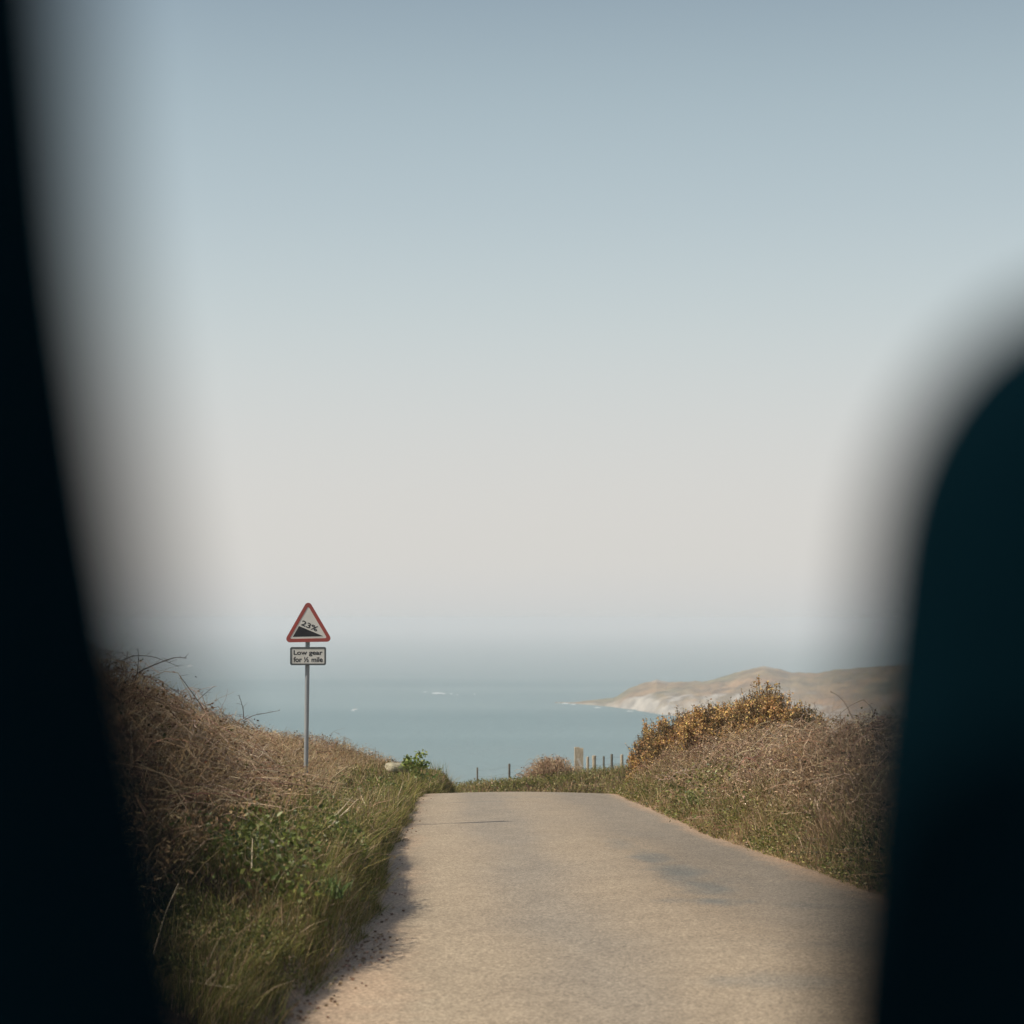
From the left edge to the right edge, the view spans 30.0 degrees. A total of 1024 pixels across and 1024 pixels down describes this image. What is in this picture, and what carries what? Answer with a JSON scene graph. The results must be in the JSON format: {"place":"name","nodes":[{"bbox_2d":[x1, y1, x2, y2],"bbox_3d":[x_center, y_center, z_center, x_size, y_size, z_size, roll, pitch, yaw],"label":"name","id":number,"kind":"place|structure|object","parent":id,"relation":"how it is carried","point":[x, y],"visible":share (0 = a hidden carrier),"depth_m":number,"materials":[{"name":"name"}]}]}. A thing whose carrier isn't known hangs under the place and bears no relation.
{"place":"outdoors","nodes":[
{"label":"outdoors","id":0,"kind":"place"},
{"bbox_2d":[170,622,857,784],"bbox_3d":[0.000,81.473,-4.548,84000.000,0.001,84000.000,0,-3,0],"label":"sea","id":1,"kind":"structure","parent":0,"point":[510,684],"depth_m":2797.18,"materials":[{"name":"liquid"}]},
{"bbox_2d":[184,667,632,711],"bbox_3d":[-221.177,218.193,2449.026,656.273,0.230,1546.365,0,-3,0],"label":"sea foam","id":2,"kind":"object","parent":1,"relation":"on","point":[457,694],"visible":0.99,"depth_m":1837.44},
{"bbox_2d":[219,772,835,1023],"bbox_3d":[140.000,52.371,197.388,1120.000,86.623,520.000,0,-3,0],"label":"ground","id":3,"kind":"structure","parent":0,"point":[341,962],"depth_m":11.19,"materials":[{"name":"soil"}]},
{"bbox_2d":[247,838,252,870],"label":"dry stalk","id":4,"kind":"object","parent":3,"relation":"on","point":[251,849],"visible":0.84,"depth_m":11.29,"materials":[{"name":"beige plant"}]},
{"bbox_2d":[250,821,295,843],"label":"wildflower clump","id":5,"kind":"object","parent":3,"relation":"on","point":[275,830],"visible":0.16,"depth_m":12.68,"materials":[{"name":"green plant"}]},
{"bbox_2d":[186,702,396,859],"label":"dead leaves","id":6,"kind":"object","parent":3,"relation":"on","point":[240,815],"visible":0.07,"depth_m":14.44,"materials":[{"name":"brown plant"}]},
{"bbox_2d":[188,685,394,783],"bbox_3d":[-3.754,3.612,29.128,3.674,2.612,20.198,0,-3,0],"label":"bramble thicket","id":7,"kind":"object","parent":3,"relation":"on","point":[323,736],"visible":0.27,"depth_m":28.95,"materials":[{"name":"brown plant"}]},
{"bbox_2d":[180,675,204,711],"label":"bramble shoot","id":8,"kind":"object","parent":7,"relation":"attached to","point":[192,693],"visible":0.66,"depth_m":19.92,"materials":[{"name":"brown plant"}]},
{"bbox_2d":[286,603,329,773],"bbox_3d":[-2.466,2.389,23.137,0.534,2.576,0.094,0,-3,0],"label":"road sign","id":9,"kind":"object","parent":3,"relation":"on","point":[308,627],"visible":0.99,"depth_m":23.14,"materials":[{"name":"metal"}]},
{"bbox_2d":[179,675,443,965],"bbox_3d":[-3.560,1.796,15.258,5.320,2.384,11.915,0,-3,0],"label":"bramble thicket","id":10,"kind":"object","parent":3,"relation":"on","point":[200,716],"visible":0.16,"depth_m":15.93,"materials":[{"name":"brown plant"}]},
{"bbox_2d":[312,870,353,900],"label":"wildflower clump","id":11,"kind":"object","parent":3,"relation":"on","point":[338,892],"visible":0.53,"depth_m":11.83,"materials":[{"name":"green plant"}]},
{"bbox_2d":[199,739,473,1023],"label":"grass","id":12,"kind":"structure","parent":3,"relation":"on","point":[420,790],"depth_m":11.86,"materials":[{"name":"green plant"}]},
{"bbox_2d":[329,797,352,821],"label":"dry stalk","id":13,"kind":"object","parent":3,"relation":"on","point":[342,807],"visible":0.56,"depth_m":16.87,"materials":[{"name":"beige plant"}]},
{"bbox_2d":[329,799,357,827],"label":"dry stalk","id":14,"kind":"object","parent":3,"relation":"on","point":[345,811],"visible":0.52,"depth_m":16.30,"materials":[{"name":"beige plant"}]},
{"bbox_2d":[384,762,407,773],"bbox_3d":[-2.010,4.462,33.301,0.414,0.180,0.290,10,-2,-28],"label":"boulder","id":15,"kind":"object","parent":3,"relation":"on","point":[391,766],"visible":0.68,"depth_m":33.17,"materials":[{"name":"stone"}]},
{"bbox_2d":[398,749,440,786],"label":"leafy plant","id":16,"kind":"object","parent":3,"relation":"on","point":[409,762],"visible":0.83,"depth_m":33.00,"materials":[{"name":"green plant"}]},
{"bbox_2d":[476,764,524,785],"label":"wire fence","id":17,"kind":"object","parent":3,"relation":"on","point":[495,775],"visible":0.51,"depth_m":47.48,"materials":[{"name":"brown wood"}]},
{"bbox_2d":[204,748,839,1023],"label":"weeds","id":18,"kind":"object","parent":3,"relation":"on","point":[250,824],"visible":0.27,"depth_m":13.92,"materials":[{"name":"green plant"}]},
{"bbox_2d":[453,764,630,793],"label":"grass","id":19,"kind":"structure","parent":3,"relation":"on","point":[564,785],"depth_m":45.58,"materials":[{"name":"green plant"}]},
{"bbox_2d":[516,753,584,779],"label":"bramble thicket","id":20,"kind":"object","parent":3,"relation":"on","point":[551,765],"visible":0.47,"depth_m":46.67,"materials":[{"name":"brown plant"}]},
{"bbox_2d":[574,747,583,773],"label":"gatepost","id":21,"kind":"object","parent":3,"relation":"on","point":[578,755],"visible":0.5,"depth_m":47.06,"materials":[{"name":"brown wood"}]},
{"bbox_2d":[586,754,622,770],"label":"wire fence","id":22,"kind":"object","parent":3,"relation":"on","point":[593,759],"visible":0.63,"depth_m":48.30,"materials":[{"name":"brown wood"}]},
{"bbox_2d":[624,719,658,781],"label":"gorse bush","id":23,"kind":"object","parent":3,"relation":"on","point":[633,760],"visible":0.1,"depth_m":32.55,"materials":[{"name":"brown plant"}]},
{"bbox_2d":[640,705,692,764],"bbox_3d":[2.718,3.805,31.074,1.317,1.368,1.290,-2,-4,37],"label":"gorse bush","id":24,"kind":"object","parent":3,"relation":"on","point":[662,735],"visible":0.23,"depth_m":30.89,"materials":[{"name":"brown plant"}]},
{"bbox_2d":[688,795,707,804],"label":"wildflower clump","id":25,"kind":"object","parent":3,"relation":"on","point":[699,799],"visible":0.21,"depth_m":24.20,"materials":[{"name":"green plant"}]},
{"bbox_2d":[669,698,736,755],"bbox_3d":[3.240,3.426,29.447,1.468,1.166,1.481,-2,-4,25],"label":"gorse bush","id":26,"kind":"object","parent":3,"relation":"on","point":[689,726],"visible":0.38,"depth_m":29.21,"materials":[{"name":"brown plant"}]},
{"bbox_2d":[605,744,842,876],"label":"grass","id":27,"kind":"structure","parent":3,"relation":"on","point":[820,823],"depth_m":21.02,"materials":[{"name":"green plant"}]},
{"bbox_2d":[614,711,846,871],"bbox_3d":[3.957,3.229,22.764,3.619,2.967,25.548,0,-3,-5],"label":"dead bracken","id":28,"kind":"object","parent":3,"relation":"on","point":[821,769],"visible":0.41,"depth_m":22.32,"materials":[{"name":"brown plant"}]},
{"bbox_2d":[624,711,841,794],"bbox_3d":[3.442,3.843,29.735,3.219,2.107,11.422,0,-3,-5],"label":"bramble thicket","id":29,"kind":"object","parent":3,"relation":"on","point":[716,745],"visible":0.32,"depth_m":27.27,"materials":[{"name":"brown plant"}]},
{"bbox_2d":[719,675,799,745],"bbox_3d":[3.747,3.155,28.270,1.417,1.504,1.535,0,-3,0],"label":"gorse bush","id":30,"kind":"object","parent":3,"relation":"on","point":[761,708],"visible":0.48,"depth_m":28.02,"materials":[{"name":"brown plant"}]},
{"bbox_2d":[685,698,847,860],"bbox_3d":[4.632,2.427,17.052,4.343,2.171,15.585,0,-3,-6],"label":"bramble thicket","id":31,"kind":"object","parent":3,"relation":"on","point":[838,723],"visible":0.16,"depth_m":21.70,"materials":[{"name":"brown plant"}]},
{"bbox_2d":[765,700,828,736],"bbox_3d":[4.136,3.216,27.289,0.983,1.057,1.054,2,-4,-34],"label":"gorse bush","id":32,"kind":"object","parent":3,"relation":"on","point":[794,714],"visible":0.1,"depth_m":27.24,"materials":[{"name":"brown plant"}]},
{"bbox_2d":[88,0,1023,621],"label":"sky","id":33,"kind":"structure","parent":0,"point":[431,310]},
{"bbox_2d":[281,792,831,1023],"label":"road","id":34,"kind":"structure","parent":0,"point":[554,908],"depth_m":13.05,"materials":[{"name":"beige asphalt"}]},
{"bbox_2d":[0,0,245,1023],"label":"car seat","id":35,"kind":"object","parent":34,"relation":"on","point":[112,908],"visible":1,"depth_m":0.19,"materials":[{"name":"black fabric"}]},
{"bbox_2d":[282,798,431,1023],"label":"grit","id":36,"kind":"object","parent":34,"relation":"on","point":[341,980],"visible":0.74,"depth_m":11.42,"materials":[{"name":"gravel"}]},
{"bbox_2d":[555,666,851,727],"bbox_3d":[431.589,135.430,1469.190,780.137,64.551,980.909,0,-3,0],"label":"headland","id":37,"kind":"structure","parent":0,"point":[656,696],"depth_m":1667.83,"materials":[{"name":"beige stone"}]},
{"bbox_2d":[819,304,1023,1023],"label":"car seat","id":38,"kind":"object","parent":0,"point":[926,919],"visible":1,"depth_m":0.28,"materials":[{"name":"black fabric"}]}
]}

